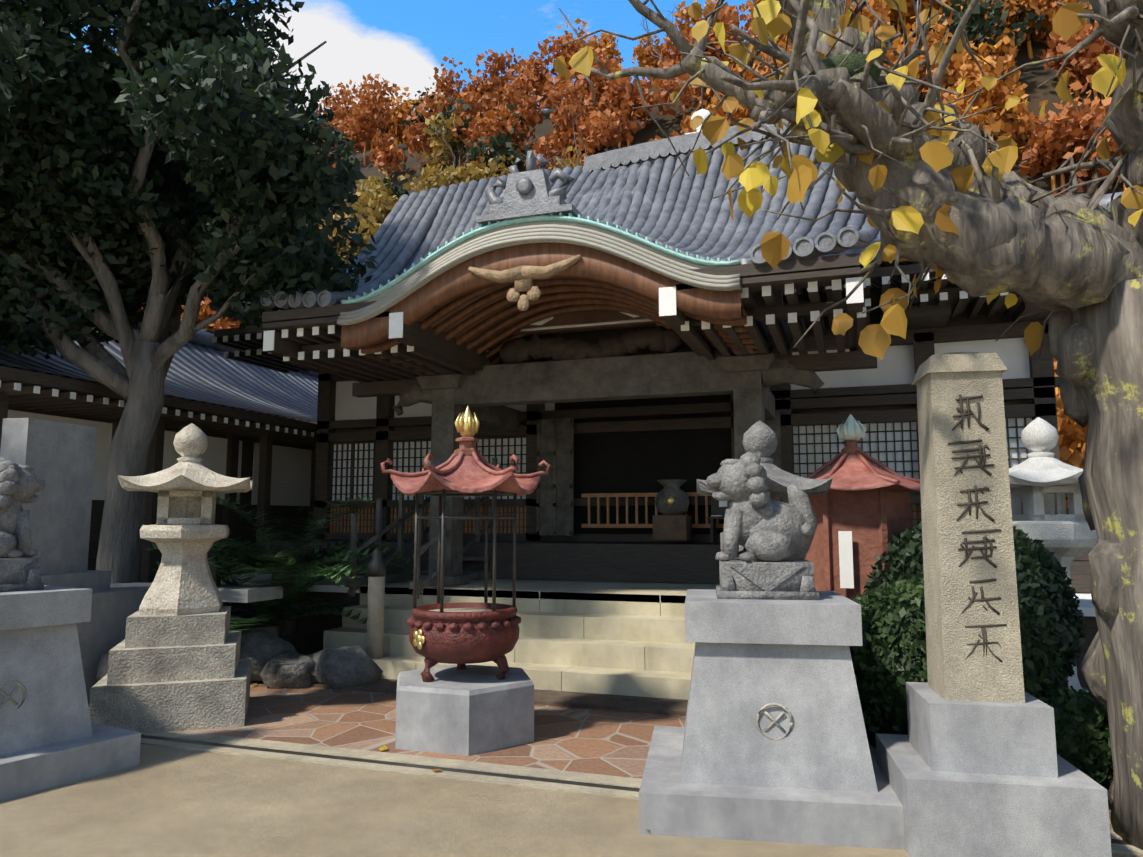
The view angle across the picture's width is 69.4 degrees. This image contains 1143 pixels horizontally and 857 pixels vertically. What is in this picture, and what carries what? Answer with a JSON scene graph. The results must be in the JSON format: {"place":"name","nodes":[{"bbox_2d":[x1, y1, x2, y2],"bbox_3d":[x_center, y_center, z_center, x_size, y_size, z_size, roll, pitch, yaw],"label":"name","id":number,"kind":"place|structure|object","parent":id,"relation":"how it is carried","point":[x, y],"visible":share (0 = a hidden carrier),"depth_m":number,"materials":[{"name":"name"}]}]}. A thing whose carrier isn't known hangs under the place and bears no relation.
{"place":"outdoors","nodes":[
{"label":"outdoors","id":0,"kind":"place"},
{"bbox_2d":[0,326,317,421],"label":"wing roof","id":1,"kind":"structure","parent":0,"point":[203,373],"depth_m":14.26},
{"bbox_2d":[0,364,312,422],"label":"eave edge","id":2,"kind":"structure","parent":1,"relation":"attached to","point":[164,394],"depth_m":17.00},
{"bbox_2d":[0,321,318,376],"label":"wing roof ridges","id":3,"kind":"object","parent":1,"relation":"on","point":[202,338],"visible":0.05,"depth_m":16.08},
{"bbox_2d":[413,489,516,612],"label":"burner support posts","id":4,"kind":"object","parent":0,"point":[441,517],"visible":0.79,"depth_m":6.14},
{"bbox_2d":[380,448,550,496],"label":"incense burner roof","id":5,"kind":"structure","parent":4,"relation":"on","point":[472,473],"depth_m":6.05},
{"bbox_2d":[454,436,479,455],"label":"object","id":6,"kind":"object","parent":5,"relation":"on","point":[467,443],"visible":0.92,"depth_m":6.26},
{"bbox_2d":[455,406,479,436],"bbox_3d":[-0.793,-0.051,6.339,0.196,0.260,0.198,-2,-7,19],"label":"flame finial","id":7,"kind":"object","parent":6,"relation":"on","point":[467,423],"visible":0.92,"depth_m":6.29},
{"bbox_2d":[43,0,946,151],"label":"sky","id":8,"kind":"structure","parent":0,"point":[403,42],"materials":[{"name":"blue"}]},
{"bbox_2d":[341,243,742,349],"bbox_3d":[-0.406,-1.275,7.626,3.900,0.835,0.150,-2,-7,19],"label":"curved bargeboard","id":9,"kind":"object","parent":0,"point":[460,280],"visible":0.96,"depth_m":7.54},
{"bbox_2d":[468,254,581,310],"bbox_3d":[-0.437,-1.303,7.538,1.115,0.470,0.140,-2,-7,19],"label":"gable pendant ornament","id":10,"kind":"object","parent":9,"relation":"attached to","point":[523,277],"visible":1,"depth_m":7.50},
{"bbox_2d":[337,221,741,324],"bbox_3d":[-0.387,-1.485,7.707,3.900,0.829,0.430,-2,-7,19],"label":"curved gable eave","id":11,"kind":"object","parent":9,"relation":"on","point":[637,253],"visible":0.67,"depth_m":7.50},
{"bbox_2d":[536,418,573,535],"bbox_3d":[-0.223,0.654,11.195,0.525,1.580,0.030,-2,-7,19],"label":"lattice door","id":12,"kind":"structure","parent":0,"point":[554,485],"depth_m":11.18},
{"bbox_2d":[382,283,747,364],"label":"rafters","id":13,"kind":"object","parent":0,"point":[474,324],"depth_m":8.75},
{"bbox_2d":[361,278,759,374],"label":"karahafu ribs","id":14,"kind":"object","parent":13,"relation":"attached to","point":[559,296],"visible":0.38,"depth_m":8.59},
{"bbox_2d":[262,253,876,397],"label":"eave rafters","id":15,"kind":"object","parent":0,"point":[373,375],"visible":0.71,"depth_m":8.31,"materials":[{"name":"wood"}]},
{"bbox_2d":[263,277,865,360],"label":"rafter end caps","id":16,"kind":"object","parent":15,"relation":"attached to","point":[667,301],"visible":0.71,"depth_m":7.12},
{"bbox_2d":[0,681,1142,856],"bbox_3d":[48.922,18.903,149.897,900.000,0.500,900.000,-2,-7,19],"label":"gravel ground","id":17,"kind":"structure","parent":0,"point":[159,801],"depth_m":4.39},
{"bbox_2d":[0,722,140,800],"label":"pedestal base slab","id":18,"kind":"structure","parent":17,"relation":"on","point":[103,749],"depth_m":5.01,"materials":[{"name":"stone"}]},
{"bbox_2d":[0,585,92,755],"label":"statue pedestal","id":19,"kind":"object","parent":18,"relation":"on","point":[40,658],"visible":0.92,"depth_m":5.13,"materials":[{"name":"stone"}]},
{"bbox_2d":[0,681,25,713],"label":"komainu emblem","id":20,"kind":"object","parent":19,"relation":"attached to","point":[8,697],"visible":0.98,"depth_m":4.96,"materials":[{"name":"stone"}]},
{"bbox_2d":[0,457,45,591],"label":"komainu statue","id":21,"kind":"object","parent":19,"relation":"on","point":[20,485],"visible":1,"depth_m":5.32,"materials":[{"name":"stone"}]},
{"bbox_2d":[7,406,311,581],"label":"building wall","id":22,"kind":"structure","parent":17,"relation":"on","point":[291,476],"depth_m":13.08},
{"bbox_2d":[0,380,315,582],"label":"wooden posts","id":23,"kind":"object","parent":22,"relation":"attached to","point":[150,558],"visible":0.06,"depth_m":12.45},
{"bbox_2d":[0,366,316,446],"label":"eave rafters","id":24,"kind":"object","parent":22,"relation":"attached to","point":[45,400],"visible":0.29,"depth_m":10.27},
{"bbox_2d":[0,380,313,436],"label":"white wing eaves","id":25,"kind":"object","parent":24,"relation":"attached to","point":[17,386],"visible":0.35,"depth_m":10.12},
{"bbox_2d":[41,570,282,701],"bbox_3d":[-4.201,1.843,7.305,2.000,1.105,2.450,-2,-7,19],"label":"monument base","id":26,"kind":"object","parent":17,"relation":"on","point":[113,608],"visible":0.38,"depth_m":7.48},
{"bbox_2d":[0,418,96,574],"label":"monument slab","id":27,"kind":"structure","parent":26,"relation":"on","point":[58,458],"depth_m":7.40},
{"bbox_2d":[89,606,250,733],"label":"stone lantern tiers","id":28,"kind":"object","parent":17,"relation":"on","point":[167,673],"visible":0.88,"depth_m":6.29,"materials":[{"name":"stone"}]},
{"bbox_2d":[117,423,252,615],"bbox_3d":[-3.186,0.727,6.842,0.970,1.550,1.120,2,-7,-19],"label":"stone lantern","id":29,"kind":"object","parent":28,"relation":"on","point":[185,532],"visible":1,"depth_m":6.63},
{"bbox_2d":[0,0,376,583],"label":"tree","id":30,"kind":"object","parent":17,"relation":"on","point":[235,128],"depth_m":8.23,"materials":[{"name":"plant"}]},
{"bbox_2d":[95,545,382,688],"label":"garden rocks","id":31,"kind":"object","parent":17,"relation":"on","point":[277,662],"visible":0.42,"depth_m":7.84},
{"bbox_2d":[146,536,371,636],"bbox_3d":[-3.122,1.808,8.520,2.578,1.461,2.771,-2,-7,19],"label":"cycad","id":32,"kind":"object","parent":17,"relation":"on","point":[253,616],"depth_m":8.47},
{"bbox_2d":[149,494,412,646],"bbox_3d":[-3.307,1.703,9.492,2.711,1.890,2.983,-2,-7,19],"label":"cycad","id":33,"kind":"object","parent":17,"relation":"on","point":[317,554],"depth_m":9.38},
{"bbox_2d":[366,576,384,658],"bbox_3d":[-1.985,2.006,8.356,0.170,1.030,0.170,-2,-7,19],"label":"bollard post","id":34,"kind":"object","parent":17,"relation":"on","point":[375,619],"visible":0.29,"depth_m":8.30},
{"bbox_2d":[367,548,385,576],"bbox_3d":[-1.985,1.365,8.429,0.190,0.280,0.190,-2,-7,19],"label":"post cap","id":35,"kind":"object","parent":34,"relation":"on","point":[376,566],"visible":1,"depth_m":8.36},
{"bbox_2d":[306,578,719,699],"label":"stone steps","id":36,"kind":"structure","parent":17,"relation":"on","point":[641,648],"depth_m":8.16,"materials":[{"name":"stone"}]},
{"bbox_2d":[345,458,508,598],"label":"stair handrails","id":37,"kind":"object","parent":36,"relation":"on","point":[354,584],"visible":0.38,"depth_m":9.81,"materials":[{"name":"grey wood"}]},
{"bbox_2d":[141,735,1128,844],"bbox_3d":[0.454,2.116,4.803,8.600,0.008,0.070,-2,-7,19],"label":"drain gap","id":38,"kind":"object","parent":17,"relation":"on","point":[1116,841],"depth_m":5.32,"materials":[{"name":"metal"}]},
{"bbox_2d":[140,731,1142,855],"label":"paving kerb","id":39,"kind":"structure","parent":17,"relation":"on","point":[481,766],"depth_m":5.44,"materials":[{"name":"beige stone"}]},
{"bbox_2d":[183,684,1111,826],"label":"flagstone paving","id":40,"kind":"structure","parent":17,"relation":"on","point":[599,741],"depth_m":6.24,"materials":[{"name":"stone"}]},
{"bbox_2d":[395,664,533,755],"bbox_3d":[-0.797,2.051,6.100,1.120,0.430,0.970,-2,-7,19],"label":"incense burner pedestal","id":41,"kind":"object","parent":40,"relation":"on","point":[470,710],"visible":0.84,"depth_m":5.70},
{"bbox_2d":[407,602,520,681],"bbox_3d":[-0.799,1.597,6.153,0.850,0.525,0.850,-2,-7,19],"label":"incense burner bowl","id":42,"kind":"object","parent":41,"relation":"on","point":[461,640],"visible":0.98,"depth_m":5.85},
{"bbox_2d":[309,678,687,715],"bbox_3d":[0.117,2.372,7.194,6.400,0.040,0.460,-2,-7,19],"label":"step foot strip","id":43,"kind":"object","parent":40,"relation":"on","point":[666,706],"visible":0.29,"depth_m":7.11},
{"bbox_2d":[696,421,832,559],"bbox_3d":[1.445,1.102,6.210,0.970,2.340,1.120,-1,-7,9],"label":"stone lantern","id":44,"kind":"object","parent":40,"relation":"on","point":[760,440],"visible":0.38,"depth_m":6.09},
{"bbox_2d":[849,576,1068,747],"bbox_3d":[2.353,1.582,5.311,1.472,1.267,1.468,-2,-7,19],"label":"round shrub","id":45,"kind":"object","parent":40,"relation":"on","point":[889,658],"visible":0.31,"depth_m":4.94,"materials":[{"name":"green plant"}]},
{"bbox_2d":[1042,684,1112,802],"bbox_3d":[2.865,1.812,4.728,0.644,0.664,0.640,-2,-7,19],"label":"shrub","id":46,"kind":"object","parent":40,"relation":"on","point":[1082,735],"visible":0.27,"depth_m":4.53,"materials":[{"name":"green plant"}]},
{"bbox_2d":[222,591,1097,690],"bbox_3d":[0.463,2.302,9.764,10.600,0.760,2.400,-2,-7,19],"label":"porch base","id":47,"kind":"object","parent":17,"relation":"on","point":[309,635],"visible":0.08,"depth_m":9.67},
{"bbox_2d":[416,319,794,585],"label":"pillars","id":48,"kind":"structure","parent":47,"relation":"on","point":[753,400],"depth_m":9.59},
{"bbox_2d":[275,164,652,307],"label":"kohai roof tile rows","id":49,"kind":"object","parent":48,"relation":"on","point":[401,232],"visible":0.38,"depth_m":10.93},
{"bbox_2d":[260,290,335,308],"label":"round eave tiles","id":50,"kind":"object","parent":49,"relation":"attached to","point":[322,298],"visible":0.85,"depth_m":8.29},
{"bbox_2d":[476,153,581,225],"bbox_3d":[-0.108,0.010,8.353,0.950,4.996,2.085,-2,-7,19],"label":"ridge-end ornament","id":51,"kind":"object","parent":49,"relation":"on","point":[541,197],"visible":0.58,"depth_m":7.64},
{"bbox_2d":[516,177,532,194],"bbox_3d":[-0.440,-2.248,7.636,0.160,0.160,0.040,-2,-7,19],"label":"onigawara crest disc","id":52,"kind":"object","parent":51,"relation":"attached to","point":[524,185],"visible":1,"depth_m":7.62,"materials":[{"name":"tile"}]},
{"bbox_2d":[348,212,730,299],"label":"karahafu copper seams","id":53,"kind":"object","parent":49,"relation":"attached to","point":[579,216],"visible":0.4,"depth_m":7.44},
{"bbox_2d":[341,215,740,303],"bbox_3d":[-0.380,-1.610,7.740,3.900,0.645,0.350,-2,-7,19],"label":"curved roof edge","id":54,"kind":"object","parent":49,"relation":"on","point":[414,268],"visible":0.38,"depth_m":7.60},
{"bbox_2d":[584,119,795,165],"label":"roof ridge","id":55,"kind":"structure","parent":49,"relation":"attached to","point":[629,151],"depth_m":10.96,"materials":[{"name":"tile"}]},
{"bbox_2d":[582,128,801,172],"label":"ridge discs","id":56,"kind":"object","parent":49,"relation":"attached to","point":[654,154],"visible":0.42,"depth_m":10.85,"materials":[{"name":"tile"}]},
{"bbox_2d":[512,310,658,335],"bbox_3d":[0.196,-1.223,9.386,2.300,0.200,0.160,-2,-7,19],"label":"gable panel","id":57,"kind":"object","parent":48,"relation":"attached to","point":[584,317],"depth_m":9.32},
{"bbox_2d":[521,312,652,330],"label":"ceiling beam","id":58,"kind":"structure","parent":57,"relation":"attached to","point":[542,321],"depth_m":9.32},
{"bbox_2d":[454,350,735,406],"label":"lintel beam","id":59,"kind":"structure","parent":48,"relation":"attached to","point":[683,374],"depth_m":9.17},
{"bbox_2d":[499,326,683,363],"bbox_3d":[0.183,-0.907,9.350,2.189,0.472,0.231,-2,-7,19],"label":"kohai dragon carving","id":60,"kind":"object","parent":59,"relation":"on","point":[534,346],"visible":0.94,"depth_m":9.27},
{"bbox_2d":[392,355,823,415],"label":"carved beam ends","id":61,"kind":"object","parent":48,"relation":"attached to","point":[781,371],"visible":0.69,"depth_m":8.56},
{"bbox_2d":[522,290,782,362],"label":"soffit","id":62,"kind":"structure","parent":48,"relation":"attached to","point":[595,336],"depth_m":9.77,"materials":[{"name":"brown wood"}]},
{"bbox_2d":[221,573,1095,616],"bbox_3d":[0.447,1.880,9.765,11.000,0.075,2.500,-2,-7,19],"label":"porch floor edge","id":63,"kind":"object","parent":47,"relation":"attached to","point":[1086,606],"visible":0.09,"depth_m":9.08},
{"bbox_2d":[258,540,1092,592],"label":"veranda floor","id":64,"kind":"structure","parent":47,"relation":"on","point":[647,562],"depth_m":10.22,"materials":[{"name":"wood"}]},
{"bbox_2d":[331,302,1031,541],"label":"horizontal beam","id":65,"kind":"structure","parent":47,"relation":"on","point":[979,319],"depth_m":10.26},
{"bbox_2d":[330,441,375,500],"bbox_3d":[-3.286,0.664,12.523,0.900,0.970,0.032,-2,-7,19],"label":"far shoji left grid","id":66,"kind":"object","parent":65,"relation":"attached to","point":[352,476],"visible":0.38,"depth_m":12.53,"materials":[{"name":"brown wood"}]},
{"bbox_2d":[332,443,373,500],"bbox_3d":[-3.276,0.667,12.552,0.850,0.920,0.020,-2,-7,19],"label":"shoji paper","id":67,"kind":"object","parent":65,"relation":"attached to","point":[355,470],"visible":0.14,"depth_m":12.56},
{"bbox_2d":[390,436,525,499],"bbox_3d":[-1.654,0.601,11.966,2.250,0.970,0.032,-2,-7,19],"label":"window lattice","id":68,"kind":"object","parent":65,"relation":"attached to","point":[476,446],"visible":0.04,"depth_m":12.14,"materials":[{"name":"brown wood"}]},
{"bbox_2d":[392,438,525,499],"bbox_3d":[-1.644,0.604,11.995,2.200,0.920,0.020,-2,-7,19],"label":"window pane","id":69,"kind":"structure","parent":65,"relation":"attached to","point":[505,442],"depth_m":11.89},
{"bbox_2d":[540,423,569,530],"bbox_3d":[-0.212,0.657,11.228,0.500,1.560,0.050,-2,-7,19],"label":"door leaf","id":70,"kind":"object","parent":65,"relation":"attached to","point":[563,476],"visible":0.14,"depth_m":11.20,"materials":[{"name":"wood"}]},
{"bbox_2d":[214,264,1054,372],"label":"eave rafters","id":71,"kind":"object","parent":65,"relation":"attached to","point":[265,359],"visible":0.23,"depth_m":9.82,"materials":[{"name":"brown wood"}]},
{"bbox_2d":[212,273,1008,357],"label":"rafter ends","id":72,"kind":"object","parent":71,"relation":"attached to","point":[943,295],"visible":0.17,"depth_m":9.20,"materials":[{"name":"paint"}]},
{"bbox_2d":[818,260,949,291],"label":"rafter ends","id":73,"kind":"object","parent":71,"relation":"attached to","point":[878,284],"depth_m":14.29,"materials":[{"name":"paint"}]},
{"bbox_2d":[581,492,723,527],"bbox_3d":[1.086,1.054,10.649,2.000,0.450,0.050,-2,-7,19],"label":"railing","id":74,"kind":"object","parent":65,"relation":"attached to","point":[627,524],"visible":0.65,"depth_m":10.74,"materials":[{"name":"orange wood"}]},
{"bbox_2d":[653,515,691,539],"bbox_3d":[1.260,1.236,10.302,0.420,0.300,0.360,-2,-7,19],"label":"offering stand","id":75,"kind":"object","parent":65,"relation":"on","point":[672,527],"visible":1,"depth_m":10.14,"materials":[{"name":"brown wood"}]},
{"bbox_2d":[655,479,689,514],"bbox_3d":[1.260,0.869,10.344,0.440,0.440,0.440,-2,-7,19],"label":"urn","id":76,"kind":"object","parent":75,"relation":"on","point":[680,504],"visible":0.88,"depth_m":10.20,"materials":[{"name":"grey metal"}]},
{"bbox_2d":[330,503,1021,533],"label":"lattice panels","id":77,"kind":"object","parent":65,"relation":"attached to","point":[521,516],"depth_m":11.84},
{"bbox_2d":[330,503,1022,533],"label":"lattice bars","id":78,"kind":"object","parent":65,"relation":"attached to","point":[464,526],"visible":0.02,"depth_m":12.09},
{"bbox_2d":[335,338,1029,420],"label":"wall","id":79,"kind":"structure","parent":65,"relation":"attached to","point":[896,365],"depth_m":10.26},
{"bbox_2d":[313,320,1060,541],"bbox_3d":[1.510,0.224,10.916,11.410,2.650,0.220,-2,-7,19],"label":"timber frame","id":80,"kind":"object","parent":65,"relation":"attached to","point":[1038,386],"visible":0.48,"depth_m":10.89,"materials":[{"name":"wood"}]},
{"bbox_2d":[707,496,728,542],"bbox_3d":[1.872,1.079,10.161,0.350,0.640,0.300,-2,-7,19],"label":"notice desk","id":81,"kind":"object","parent":65,"relation":"on","point":[716,509],"visible":0.44,"depth_m":10.17,"materials":[{"name":"brown wood"}]},
{"bbox_2d":[765,411,781,469],"bbox_3d":[2.409,0.570,10.460,0.500,1.560,0.050,-2,-7,19],"label":"wooden post","id":82,"kind":"object","parent":65,"relation":"attached to","point":[774,425],"visible":0.07,"depth_m":10.42,"materials":[{"name":"wood"}]},
{"bbox_2d":[793,422,918,478],"bbox_3d":[3.510,0.299,10.248,1.500,0.990,0.020,-2,-7,19],"label":"window pane","id":83,"kind":"structure","parent":65,"relation":"attached to","point":[874,446],"depth_m":10.20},
{"bbox_2d":[791,408,920,493],"bbox_3d":[3.500,0.296,10.219,1.550,1.040,0.032,-2,-7,19],"label":"window lattice","id":84,"kind":"object","parent":65,"relation":"attached to","point":[861,442],"visible":0.35,"depth_m":10.17,"materials":[{"name":"brown wood"}]},
{"bbox_2d":[1005,418,1031,467],"bbox_3d":[4.905,0.245,9.772,1.050,0.990,0.020,-2,-7,19],"label":"shoji paper","id":85,"kind":"object","parent":65,"relation":"attached to","point":[1013,442],"depth_m":9.67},
{"bbox_2d":[1004,403,1033,467],"bbox_3d":[4.895,0.242,9.743,1.100,1.040,0.032,-2,-7,19],"label":"window lattice","id":86,"kind":"object","parent":65,"relation":"attached to","point":[1017,440],"visible":0.08,"depth_m":9.64,"materials":[{"name":"brown wood"}]},
{"bbox_2d":[201,0,1123,333],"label":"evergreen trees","id":87,"kind":"object","parent":17,"relation":"on","point":[979,24],"visible":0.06,"depth_m":62.05,"materials":[{"name":"plant"}]},
{"bbox_2d":[639,726,904,849],"bbox_3d":[1.142,2.013,4.753,1.400,0.200,1.400,-1,-7,9],"label":"pedestal base","id":88,"kind":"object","parent":17,"relation":"on","point":[670,804],"depth_m":4.11,"materials":[{"name":"stone"}]},
{"bbox_2d":[680,589,877,791],"bbox_3d":[1.142,1.452,4.817,1.000,0.930,1.000,-1,-7,9],"label":"statue pedestal","id":89,"kind":"object","parent":88,"relation":"on","point":[751,657],"visible":0.96,"depth_m":4.37,"materials":[{"name":"stone"}]},
{"bbox_2d":[706,451,818,599],"bbox_3d":[1.134,0.563,4.921,0.652,0.861,0.451,-1,-7,9],"label":"komainu statue","id":90,"kind":"object","parent":89,"relation":"on","point":[765,531],"visible":1,"depth_m":4.77,"materials":[{"name":"stone"}]},
{"bbox_2d":[756,703,793,739],"bbox_3d":[1.070,1.544,4.347,0.196,0.196,0.016,-1,-7,9],"label":"crest emblem","id":91,"kind":"object","parent":89,"relation":"attached to","point":[770,717],"visible":1,"depth_m":4.34,"materials":[{"name":"stone"}]},
{"bbox_2d":[558,0,1142,849],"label":"tree trunk limbs","id":92,"kind":"object","parent":17,"relation":"on","point":[1068,256],"visible":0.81,"depth_m":4.16,"materials":[{"name":"plant"}]},
{"bbox_2d":[809,53,881,83],"bbox_3d":[2.203,-1.879,4.427,1.878,0.801,0.852,-2,-7,19],"label":"moss","id":93,"kind":"object","parent":92,"relation":"attached to","point":[852,62],"visible":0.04,"depth_m":4.40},
{"bbox_2d":[553,0,1142,359],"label":"yellow leaves","id":94,"kind":"object","parent":92,"relation":"attached to","point":[938,156],"visible":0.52,"depth_m":4.17,"materials":[{"name":"plant"}]},
{"bbox_2d":[804,488,911,600],"bbox_3d":[2.556,1.308,7.398,1.000,1.500,0.866,-2,-7,19],"label":"red kiosk","id":95,"kind":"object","parent":17,"relation":"on","point":[874,520],"depth_m":7.10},
{"bbox_2d":[838,531,853,587],"bbox_3d":[2.334,1.114,7.018,0.110,0.480,0.012,-2,-7,19],"label":"sign","id":96,"kind":"object","parent":95,"relation":"attached to","point":[846,560],"visible":1,"depth_m":7.01,"materials":[{"name":"paper"}]},
{"bbox_2d":[806,450,920,492],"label":"small pavilion roof","id":97,"kind":"structure","parent":95,"relation":"on","point":[857,471],"depth_m":7.22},
{"bbox_2d":[836,414,865,440],"bbox_3d":[2.557,-0.008,7.550,0.261,0.250,0.230,-2,-7,19],"label":"roof finial","id":98,"kind":"object","parent":97,"relation":"on","point":[852,428],"visible":0.94,"depth_m":7.49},
{"bbox_2d":[863,521,1086,677],"bbox_3d":[3.232,1.538,6.714,1.665,1.731,1.632,-2,-7,19],"label":"bush","id":99,"kind":"object","parent":17,"relation":"on","point":[1047,600],"visible":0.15,"depth_m":6.25,"materials":[{"name":"green plant"}]},
{"bbox_2d":[875,682,1111,856],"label":"pillar base","id":100,"kind":"object","parent":17,"relation":"on","point":[981,779],"visible":0.85,"depth_m":3.88,"materials":[{"name":"stone"}]},
{"bbox_2d":[911,352,1024,702],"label":"stone pillar","id":101,"kind":"structure","parent":100,"relation":"on","point":[943,381],"depth_m":4.22,"materials":[{"name":"stone"}]},
{"bbox_2d":[948,395,1006,661],"bbox_3d":[2.058,0.496,4.196,0.230,1.351,0.016,-1,-7,11],"label":"engraved inscription","id":102,"kind":"object","parent":101,"relation":"attached to","point":[968,412],"visible":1,"depth_m":4.20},
{"bbox_2d":[1009,417,1096,691],"bbox_3d":[3.994,1.125,6.922,1.018,2.457,1.176,0,-7,-1],"label":"stone lantern","id":103,"kind":"object","parent":17,"relation":"on","point":[1043,480],"visible":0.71,"depth_m":6.77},
{"bbox_2d":[554,394,731,542],"bbox_3d":[1.854,0.783,13.394,2.700,2.600,5.000,-2,-7,19],"label":"doorway opening","id":104,"kind":"object","parent":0,"point":[631,462],"visible":0.29,"depth_m":11.08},
{"bbox_2d":[181,0,1123,519],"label":"foliage","id":105,"kind":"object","parent":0,"point":[1035,76],"depth_m":63.44,"materials":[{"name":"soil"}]},
{"bbox_2d":[306,113,585,423],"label":"olive trees","id":106,"kind":"object","parent":105,"relation":"on","point":[371,204],"visible":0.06,"depth_m":64.78,"materials":[{"name":"plant"}]},
{"bbox_2d":[13,0,1126,329],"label":"red hill trees","id":107,"kind":"object","parent":105,"relation":"on","point":[1055,142],"visible":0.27,"depth_m":65.35,"materials":[{"name":"orange plant"}]},
{"bbox_2d":[139,0,1091,507],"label":"orange hill trees","id":108,"kind":"object","parent":105,"relation":"on","point":[999,118],"visible":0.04,"depth_m":54.66,"materials":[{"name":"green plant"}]},
{"bbox_2d":[299,3,1090,422],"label":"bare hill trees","id":109,"kind":"object","parent":105,"relation":"on","point":[565,115],"visible":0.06,"depth_m":67.63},
{"bbox_2d":[579,135,878,263],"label":"kohai roof tile rows","id":110,"kind":"object","parent":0,"point":[682,212],"visible":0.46,"depth_m":9.22,"materials":[{"name":"tile"}]},
{"bbox_2d":[750,226,858,264],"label":"roof end tiles","id":111,"kind":"object","parent":110,"relation":"attached to","point":[825,243],"visible":0.73,"depth_m":6.69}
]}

